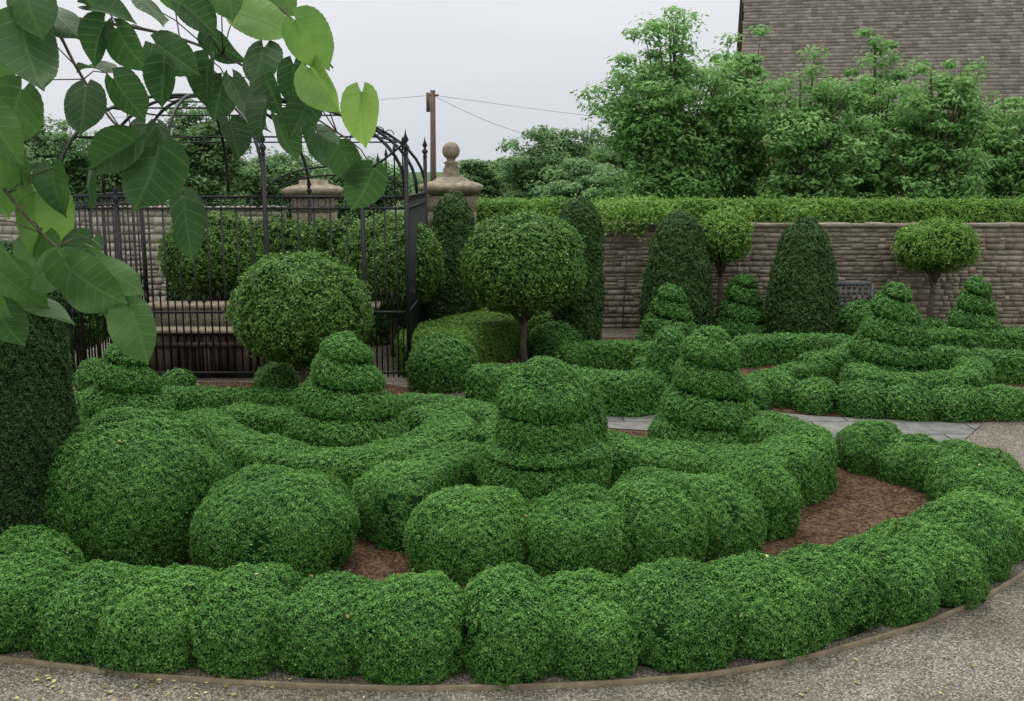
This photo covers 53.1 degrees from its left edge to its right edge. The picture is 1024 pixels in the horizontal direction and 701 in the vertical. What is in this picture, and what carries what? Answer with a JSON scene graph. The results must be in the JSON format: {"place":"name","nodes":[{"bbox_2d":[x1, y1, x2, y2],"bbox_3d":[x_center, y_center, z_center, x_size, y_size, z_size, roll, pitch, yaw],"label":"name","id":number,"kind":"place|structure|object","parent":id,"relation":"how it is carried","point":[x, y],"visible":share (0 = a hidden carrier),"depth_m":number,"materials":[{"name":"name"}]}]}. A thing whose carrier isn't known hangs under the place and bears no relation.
{"place":"outdoors","nodes":[
{"label":"outdoors","id":0,"kind":"place"},
{"bbox_2d":[282,179,343,225],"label":"gate pier","id":1,"kind":"structure","parent":0,"point":[321,187],"depth_m":18.37,"materials":[{"name":"beige stone"}]},
{"bbox_2d":[0,0,739,167],"label":"sky","id":2,"kind":"structure","parent":0,"point":[528,54],"materials":[{"name":"white"}]},
{"bbox_2d":[313,166,460,171],"bbox_3d":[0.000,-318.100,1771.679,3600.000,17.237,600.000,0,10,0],"label":"distant hills","id":3,"kind":"structure","parent":0,"point":[439,169],"depth_m":1518.87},
{"bbox_2d":[72,382,934,592],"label":"planting soil","id":4,"kind":"structure","parent":0,"point":[855,503],"depth_m":9.00,"materials":[{"name":"brown soil"}]},
{"bbox_2d":[0,237,81,537],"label":"yew column","id":5,"kind":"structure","parent":4,"relation":"on","point":[39,420],"depth_m":7.61,"materials":[{"name":"green plant"}]},
{"bbox_2d":[72,357,107,391],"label":"box ball","id":6,"kind":"object","parent":4,"relation":"on","point":[83,376],"visible":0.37,"depth_m":13.43,"materials":[{"name":"green plant"}]},
{"bbox_2d":[76,343,174,427],"bbox_3d":[-3.927,0.543,10.384,1.173,1.332,1.190,0,10,0],"label":"topiary cone","id":7,"kind":"object","parent":4,"relation":"on","point":[120,378],"visible":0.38,"depth_m":10.12,"materials":[{"name":"green plant"}]},
{"bbox_2d":[38,405,233,570],"bbox_3d":[-3.012,1.161,8.273,1.579,1.483,1.528,0,10,0],"label":"box ball","id":8,"kind":"object","parent":4,"relation":"on","point":[131,485],"visible":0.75,"depth_m":7.69,"materials":[{"name":"green plant"}]},
{"bbox_2d":[160,367,196,389],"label":"box ball","id":9,"kind":"object","parent":4,"relation":"on","point":[180,377],"visible":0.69,"depth_m":13.76,"materials":[{"name":"green plant"}]},
{"bbox_2d":[71,383,302,416],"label":"box hedge","id":10,"kind":"object","parent":4,"relation":"on","point":[185,398],"visible":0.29,"depth_m":12.35,"materials":[{"name":"green plant"}]},
{"bbox_2d":[219,401,292,435],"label":"box hedge","id":11,"kind":"object","parent":4,"relation":"on","point":[267,420],"visible":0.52,"depth_m":11.12,"materials":[{"name":"green plant"}]},
{"bbox_2d":[187,461,360,581],"bbox_3d":[-1.804,1.367,7.863,1.304,1.010,1.289,0,10,0],"label":"box ball","id":12,"kind":"object","parent":4,"relation":"on","point":[304,522],"visible":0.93,"depth_m":7.43,"materials":[{"name":"green plant"}]},
{"bbox_2d":[252,361,299,390],"bbox_3d":[-3.102,0.469,13.479,0.637,0.690,0.656,0,10,0],"label":"box ball","id":13,"kind":"object","parent":4,"relation":"on","point":[274,374],"visible":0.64,"depth_m":13.28,"materials":[{"name":"green plant"}]},
{"bbox_2d":[222,247,374,386],"bbox_3d":[-2.654,-0.255,12.854,1.901,2.089,1.853,0,10,0],"label":"ball tree","id":14,"kind":"object","parent":4,"relation":"on","point":[294,309],"visible":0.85,"depth_m":12.23,"materials":[{"name":"green plant"}]},
{"bbox_2d":[178,403,478,493],"bbox_3d":[-1.956,0.984,10.075,3.359,0.564,2.460,0,10,0],"label":"box hedge","id":15,"kind":"object","parent":4,"relation":"on","point":[432,425],"visible":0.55,"depth_m":9.48,"materials":[{"name":"green plant"}]},
{"bbox_2d":[282,330,410,450],"bbox_3d":[-1.687,0.499,10.367,1.340,1.424,1.319,0,10,0],"label":"topiary cone","id":16,"kind":"object","parent":4,"relation":"on","point":[346,399],"visible":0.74,"depth_m":10.03,"materials":[{"name":"green plant"}]},
{"bbox_2d":[369,440,481,551],"bbox_3d":[-0.698,1.186,8.859,0.711,0.588,1.647,5,11,25],"label":"box hedge","id":17,"kind":"object","parent":4,"relation":"on","point":[398,500],"visible":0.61,"depth_m":8.26,"materials":[{"name":"green plant"}]},
{"bbox_2d":[395,392,501,445],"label":"box hedge","id":18,"kind":"object","parent":4,"relation":"on","point":[482,414],"visible":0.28,"depth_m":11.23,"materials":[{"name":"green plant"}]},
{"bbox_2d":[0,418,1023,691],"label":"scalloped hedge","id":19,"kind":"object","parent":4,"relation":"on","point":[958,540],"visible":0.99,"depth_m":6.30,"materials":[{"name":"green plant"}]},
{"bbox_2d":[0,569,1023,690],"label":"wooden edging","id":20,"kind":"object","parent":4,"relation":"on","point":[512,686],"visible":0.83,"depth_m":6.09,"materials":[{"name":"brown wood"}]},
{"bbox_2d":[473,354,612,506],"bbox_3d":[0.267,0.757,8.733,1.208,1.477,1.204,0,10,0],"label":"topiary cone","id":21,"kind":"object","parent":4,"relation":"on","point":[543,441],"visible":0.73,"depth_m":8.37,"materials":[{"name":"green plant"}]},
{"bbox_2d":[349,448,802,585],"bbox_3d":[0.518,1.366,8.215,3.831,0.895,1.804,0,10,0],"label":"scalloped hedge","id":22,"kind":"object","parent":4,"relation":"on","point":[462,534],"visible":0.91,"depth_m":7.63,"materials":[{"name":"green plant"}]},
{"bbox_2d":[580,374,609,442],"bbox_3d":[0.680,0.935,9.656,0.483,1.450,0.505,0,10,0],"label":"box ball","id":23,"kind":"object","parent":4,"relation":"on","point":[598,405],"visible":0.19,"depth_m":9.48,"materials":[{"name":"green plant"}]},
{"bbox_2d":[614,466,762,561],"bbox_3d":[1.425,1.292,8.370,1.353,0.548,0.716,8,13,38],"label":"box hedge","id":24,"kind":"object","parent":4,"relation":"on","point":[640,473],"visible":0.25,"depth_m":8.37,"materials":[{"name":"green plant"}]},
{"bbox_2d":[647,324,759,449],"bbox_3d":[2.078,0.418,10.869,1.361,1.412,1.322,0,10,0],"label":"topiary cone","id":25,"kind":"object","parent":4,"relation":"on","point":[706,396],"visible":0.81,"depth_m":10.55,"materials":[{"name":"green plant"}]},
{"bbox_2d":[602,410,839,506],"bbox_3d":[1.974,1.043,9.739,2.655,0.563,1.731,-5,11,-25],"label":"box hedge","id":26,"kind":"object","parent":4,"relation":"on","point":[805,454],"visible":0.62,"depth_m":9.37,"materials":[{"name":"green plant"}]},
{"bbox_2d":[0,329,1023,700],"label":"gravel path","id":27,"kind":"structure","parent":0,"point":[984,639],"depth_m":6.13,"materials":[{"name":"beige gravel"}]},
{"bbox_2d":[71,256,110,364],"bbox_3d":[-6.657,-0.675,15.713,1.411,1.934,1.408,0,10,0],"label":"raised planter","id":28,"kind":"object","parent":27,"relation":"on","point":[100,324],"visible":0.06,"depth_m":15.42,"materials":[{"name":"green plant"}]},
{"bbox_2d":[0,205,286,301],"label":"stone wall","id":29,"kind":"structure","parent":27,"relation":"on","point":[9,231],"depth_m":18.80,"materials":[{"name":"stone"}]},
{"bbox_2d":[0,0,387,364],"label":"lime tree","id":30,"kind":"object","parent":27,"relation":"on","point":[53,249],"visible":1,"depth_m":1.63,"materials":[{"name":"green plant"}]},
{"bbox_2d":[155,206,264,300],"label":"ball tree","id":31,"kind":"object","parent":27,"relation":"on","point":[216,257],"visible":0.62,"depth_m":16.13,"materials":[{"name":"green plant"}]},
{"bbox_2d":[60,93,428,379],"bbox_3d":[-3.914,-2.079,15.982,4.981,4.543,3.305,0,10,0],"label":"iron gate","id":32,"kind":"object","parent":27,"relation":"on","point":[415,207],"visible":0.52,"depth_m":14.62,"materials":[{"name":"black metal"}]},
{"bbox_2d":[146,301,382,377],"bbox_3d":[-3.776,-0.175,15.352,3.580,1.014,1.102,0,10,0],"label":"raised planter","id":33,"kind":"object","parent":27,"relation":"on","point":[195,340],"visible":0.3,"depth_m":14.92,"materials":[{"name":"beige stone"}]},
{"bbox_2d":[157,211,429,345],"bbox_3d":[-3.708,-1.302,17.994,5.066,2.351,1.326,0,10,2],"label":"clipped hedge","id":34,"kind":"object","parent":27,"relation":"on","point":[290,234],"visible":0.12,"depth_m":17.61,"materials":[{"name":"green plant"}]},
{"bbox_2d":[335,210,448,356],"bbox_3d":[-1.926,-1.048,16.498,1.731,2.385,1.852,4,11,21],"label":"ball tree","id":35,"kind":"object","parent":27,"relation":"on","point":[430,269],"visible":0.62,"depth_m":15.92,"materials":[{"name":"green plant"}]},
{"bbox_2d":[418,142,482,231],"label":"gate pier","id":36,"kind":"structure","parent":27,"relation":"on","point":[450,178],"depth_m":18.78,"materials":[{"name":"beige stone"}]},
{"bbox_2d":[15,656,973,700],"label":"fallen leaves","id":37,"kind":"object","parent":27,"relation":"on","point":[135,685],"visible":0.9,"depth_m":6.01,"materials":[{"name":"brown plant"}]},
{"bbox_2d":[699,208,755,314],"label":"ball tree","id":38,"kind":"object","parent":27,"relation":"on","point":[727,235],"visible":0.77,"depth_m":18.36,"materials":[{"name":"green plant"}]},
{"bbox_2d":[834,281,873,333],"bbox_3d":[6.316,-0.769,18.876,0.850,0.960,0.565,0,10,0],"label":"garden bench","id":39,"kind":"object","parent":27,"relation":"on","point":[869,285],"visible":0.34,"depth_m":19.05,"materials":[{"name":"grey wood"}]},
{"bbox_2d":[889,214,983,317],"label":"ball tree","id":40,"kind":"object","parent":27,"relation":"on","point":[937,246],"visible":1,"depth_m":18.28,"materials":[{"name":"green plant"}]},
{"bbox_2d":[77,172,1010,328],"bbox_3d":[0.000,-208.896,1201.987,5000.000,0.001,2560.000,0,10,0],"label":"ground","id":41,"kind":"structure","parent":0,"point":[438,174],"depth_m":155.61,"materials":[{"name":"green plant"}]},
{"bbox_2d":[24,144,51,191],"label":"leafy tree","id":42,"kind":"object","parent":41,"relation":"on","point":[32,164],"visible":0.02,"depth_m":35.76,"materials":[{"name":"green plant"}]},
{"bbox_2d":[24,112,120,205],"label":"leafy tree","id":43,"kind":"object","parent":41,"relation":"on","point":[39,144],"visible":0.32,"depth_m":40.78,"materials":[{"name":"green plant"}]},
{"bbox_2d":[70,129,169,205],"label":"leafy tree","id":44,"kind":"object","parent":41,"relation":"on","point":[117,175],"visible":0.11,"depth_m":42.51,"materials":[{"name":"green plant"}]},
{"bbox_2d":[159,98,257,205],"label":"leafy tree","id":45,"kind":"object","parent":41,"relation":"on","point":[207,174],"visible":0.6,"depth_m":34.75,"materials":[{"name":"green plant"}]},
{"bbox_2d":[228,146,342,220],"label":"leafy tree","id":46,"kind":"object","parent":41,"relation":"on","point":[250,181],"visible":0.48,"depth_m":38.41,"materials":[{"name":"green plant"}]},
{"bbox_2d":[44,90,605,181],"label":"telegraph pole","id":47,"kind":"object","parent":41,"relation":"on","point":[431,95],"visible":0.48,"depth_m":43.97,"materials":[{"name":"brown wood"}]},
{"bbox_2d":[313,153,422,222],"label":"leafy tree","id":48,"kind":"object","parent":41,"relation":"on","point":[379,202],"visible":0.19,"depth_m":42.91,"materials":[{"name":"green plant"}]},
{"bbox_2d":[443,159,507,200],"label":"leafy tree","id":49,"kind":"object","parent":41,"relation":"on","point":[474,170],"visible":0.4,"depth_m":43.89,"materials":[{"name":"green plant"}]},
{"bbox_2d":[492,155,518,202],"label":"leafy tree","id":50,"kind":"object","parent":41,"relation":"on","point":[508,190],"visible":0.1,"depth_m":58.65,"materials":[{"name":"green plant"}]},
{"bbox_2d":[484,124,615,204],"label":"leafy tree","id":51,"kind":"object","parent":41,"relation":"on","point":[521,172],"visible":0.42,"depth_m":36.78,"materials":[{"name":"green plant"}]},
{"bbox_2d":[531,157,636,204],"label":"leafy tree","id":52,"kind":"object","parent":41,"relation":"on","point":[572,180],"visible":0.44,"depth_m":32.92,"materials":[{"name":"green plant"}]},
{"bbox_2d":[581,126,642,195],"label":"leafy tree","id":53,"kind":"object","parent":41,"relation":"on","point":[612,159],"visible":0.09,"depth_m":40.72,"materials":[{"name":"green plant"}]},
{"bbox_2d":[571,185,669,328],"bbox_3d":[2.076,-1.755,19.373,1.980,2.729,1.041,0,10,0],"label":"wall shrub","id":54,"kind":"object","parent":41,"relation":"on","point":[629,215],"visible":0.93,"depth_m":19.11,"materials":[{"name":"green plant"}]},
{"bbox_2d":[620,196,689,232],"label":"wall shrub","id":55,"kind":"object","parent":41,"relation":"on","point":[659,212],"visible":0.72,"depth_m":19.14,"materials":[{"name":"green plant"}]},
{"bbox_2d":[569,5,780,200],"bbox_3d":[4.087,-4.945,25.434,4.718,7.030,3.943,-6,12,-30],"label":"leafy tree","id":56,"kind":"object","parent":41,"relation":"on","point":[667,161],"visible":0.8,"depth_m":24.80,"materials":[{"name":"green plant"}]},
{"bbox_2d":[680,24,788,204],"bbox_3d":[5.936,-4.942,26.367,3.714,6.702,3.072,0,10,0],"label":"leafy tree","id":57,"kind":"object","parent":41,"relation":"on","point":[758,70],"visible":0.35,"depth_m":25.83,"materials":[{"name":"green plant"}]},
{"bbox_2d":[712,199,763,274],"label":"wall shrub","id":58,"kind":"object","parent":41,"relation":"on","point":[739,212],"visible":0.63,"depth_m":19.18,"materials":[{"name":"green plant"}]},
{"bbox_2d":[476,222,1023,327],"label":"stone wall","id":59,"kind":"structure","parent":41,"relation":"on","point":[862,251],"depth_m":19.52,"materials":[{"name":"grey stone"}]},
{"bbox_2d":[476,194,1023,222],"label":"clipped hedge","id":60,"kind":"object","parent":41,"relation":"on","point":[973,209],"visible":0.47,"depth_m":20.07,"materials":[{"name":"green plant"}]},
{"bbox_2d":[776,198,829,222],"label":"wall shrub","id":61,"kind":"object","parent":41,"relation":"on","point":[801,212],"visible":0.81,"depth_m":19.18,"materials":[{"name":"green plant"}]},
{"bbox_2d":[751,44,890,203],"bbox_3d":[7.274,-4.244,24.424,2.902,6.000,3.486,8,13,38],"label":"leafy tree","id":62,"kind":"object","parent":41,"relation":"on","point":[810,161],"visible":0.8,"depth_m":24.05,"materials":[{"name":"green plant"}]},
{"bbox_2d":[812,27,937,204],"bbox_3d":[9.448,-4.928,26.364,3.446,6.674,3.023,8,13,37],"label":"leafy tree","id":63,"kind":"object","parent":41,"relation":"on","point":[874,104],"visible":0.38,"depth_m":26.12,"materials":[{"name":"green plant"}]},
{"bbox_2d":[859,56,1004,203],"bbox_3d":[10.076,-4.131,24.642,3.657,5.702,2.908,0,10,0],"label":"leafy tree","id":64,"kind":"object","parent":41,"relation":"on","point":[932,161],"visible":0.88,"depth_m":24.07,"materials":[{"name":"green plant"}]},
{"bbox_2d":[955,96,1023,199],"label":"leafy tree","id":65,"kind":"object","parent":41,"relation":"on","point":[1008,178],"visible":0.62,"depth_m":25.28,"materials":[{"name":"green plant"}]},
{"bbox_2d":[498,337,1023,421],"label":"planting soil","id":66,"kind":"structure","parent":0,"point":[744,371],"depth_m":15.26,"materials":[{"name":"brown soil"}]},
{"bbox_2d":[405,329,478,393],"bbox_3d":[-0.968,0.229,14.259,1.038,1.042,1.030,0,10,0],"label":"box ball","id":67,"kind":"object","parent":66,"relation":"on","point":[439,362],"visible":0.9,"depth_m":13.89,"materials":[{"name":"green plant"}]},
{"bbox_2d":[427,189,483,320],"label":"yew column","id":68,"kind":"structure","parent":66,"relation":"on","point":[452,223],"depth_m":17.43,"materials":[{"name":"green plant"}]},
{"bbox_2d":[392,308,553,376],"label":"box hedge","id":69,"kind":"object","parent":66,"relation":"on","point":[495,338],"visible":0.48,"depth_m":15.98,"materials":[{"name":"green plant"}]},
{"bbox_2d":[456,207,590,363],"bbox_3d":[0.163,-0.967,15.774,2.067,2.476,2.080,0,10,0],"label":"ball tree","id":70,"kind":"object","parent":66,"relation":"on","point":[514,264],"visible":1,"depth_m":15.08,"materials":[{"name":"green plant"}]},
{"bbox_2d":[526,320,585,356],"bbox_3d":[0.690,-0.128,16.701,0.960,0.775,0.969,8,13,38],"label":"box ball","id":71,"kind":"object","parent":66,"relation":"on","point":[548,338],"visible":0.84,"depth_m":16.39,"materials":[{"name":"green plant"}]},
{"bbox_2d":[463,354,668,417],"bbox_3d":[0.948,0.444,13.117,3.008,0.580,1.597,-3,10,-16],"label":"box hedge","id":72,"kind":"object","parent":66,"relation":"on","point":[636,391],"visible":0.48,"depth_m":12.66,"materials":[{"name":"green plant"}]},
{"bbox_2d":[549,195,606,341],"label":"yew column","id":73,"kind":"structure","parent":66,"relation":"on","point":[583,315],"depth_m":16.68,"materials":[{"name":"green plant"}]},
{"bbox_2d":[554,338,651,370],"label":"box hedge","id":74,"kind":"object","parent":66,"relation":"on","point":[618,354],"visible":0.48,"depth_m":15.37,"materials":[{"name":"green plant"}]},
{"bbox_2d":[643,326,685,385],"bbox_3d":[2.013,0.362,13.061,0.659,1.366,0.650,-5,11,-28],"label":"box ball","id":75,"kind":"object","parent":66,"relation":"on","point":[665,348],"visible":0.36,"depth_m":12.80,"materials":[{"name":"green plant"}]},
{"bbox_2d":[633,283,698,343],"bbox_3d":[2.561,-0.527,16.866,1.200,1.205,1.204,0,10,0],"label":"topiary cone","id":76,"kind":"object","parent":66,"relation":"on","point":[668,306],"visible":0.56,"depth_m":16.62,"materials":[{"name":"green plant"}]},
{"bbox_2d":[638,208,716,330],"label":"yew column","id":77,"kind":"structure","parent":66,"relation":"on","point":[678,252],"depth_m":17.79,"materials":[{"name":"green plant"}]},
{"bbox_2d":[710,271,769,340],"bbox_3d":[4.106,-0.797,18.303,1.207,1.240,1.227,0,10,0],"label":"topiary cone","id":78,"kind":"object","parent":66,"relation":"on","point":[740,311],"visible":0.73,"depth_m":18.03,"materials":[{"name":"green plant"}]},
{"bbox_2d":[744,359,836,411],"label":"box hedge","id":79,"kind":"object","parent":66,"relation":"on","point":[760,394],"visible":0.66,"depth_m":13.75,"materials":[{"name":"green plant"}]},
{"bbox_2d":[730,331,851,384],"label":"box hedge","id":80,"kind":"object","parent":66,"relation":"on","point":[758,350],"visible":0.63,"depth_m":15.81,"materials":[{"name":"green plant"}]},
{"bbox_2d":[835,298,871,336],"bbox_3d":[6.175,-0.413,17.982,1.048,1.006,1.014,0,10,0],"label":"box ball","id":81,"kind":"object","parent":66,"relation":"on","point":[852,315],"visible":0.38,"depth_m":17.74,"materials":[{"name":"green plant"}]},
{"bbox_2d":[845,280,938,374],"bbox_3d":[5.302,-0.235,14.344,1.330,1.497,1.308,0,10,0],"label":"topiary cone","id":82,"kind":"object","parent":66,"relation":"on","point":[892,334],"visible":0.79,"depth_m":14.02,"materials":[{"name":"green plant"}]},
{"bbox_2d":[762,369,1023,422],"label":"scalloped hedge","id":83,"kind":"object","parent":66,"relation":"on","point":[867,399],"visible":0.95,"depth_m":12.47,"materials":[{"name":"green plant"}]},
{"bbox_2d":[838,355,997,390],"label":"box hedge","id":84,"kind":"object","parent":66,"relation":"on","point":[977,372],"visible":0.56,"depth_m":13.02,"materials":[{"name":"green plant"}]},
{"bbox_2d":[921,315,946,328],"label":"box ball","id":85,"kind":"object","parent":66,"relation":"on","point":[931,322],"visible":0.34,"depth_m":17.87,"materials":[{"name":"green plant"}]},
{"bbox_2d":[941,275,1002,349],"bbox_3d":[7.718,-0.634,17.090,1.142,1.336,1.138,0,10,0],"label":"topiary cone","id":86,"kind":"object","parent":66,"relation":"on","point":[975,308],"visible":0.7,"depth_m":16.84,"materials":[{"name":"green plant"}]},
{"bbox_2d":[926,326,1023,351],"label":"box hedge","id":87,"kind":"object","parent":66,"relation":"on","point":[1007,338],"visible":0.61,"depth_m":16.63,"materials":[{"name":"green plant"}]},
{"bbox_2d":[931,344,1023,384],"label":"box hedge","id":88,"kind":"object","parent":66,"relation":"on","point":[1008,365],"visible":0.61,"depth_m":14.59,"materials":[{"name":"green plant"}]},
{"bbox_2d":[984,385,1023,420],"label":"box hedge","id":89,"kind":"object","parent":66,"relation":"on","point":[1021,397],"visible":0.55,"depth_m":12.39,"materials":[{"name":"green plant"}]},
{"bbox_2d":[602,413,980,444],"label":"paving path","id":90,"kind":"structure","parent":0,"point":[939,431],"depth_m":12.14,"materials":[{"name":"grey stone"}]},
{"bbox_2d":[762,214,842,334],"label":"yew column","id":91,"kind":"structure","parent":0,"point":[802,293],"depth_m":17.27,"materials":[{"name":"green plant"}]},
{"bbox_2d":[736,0,1023,198],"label":"stone house","id":92,"kind":"structure","parent":0,"point":[936,33],"depth_m":35.43,"materials":[{"name":"stone"}]}
]}

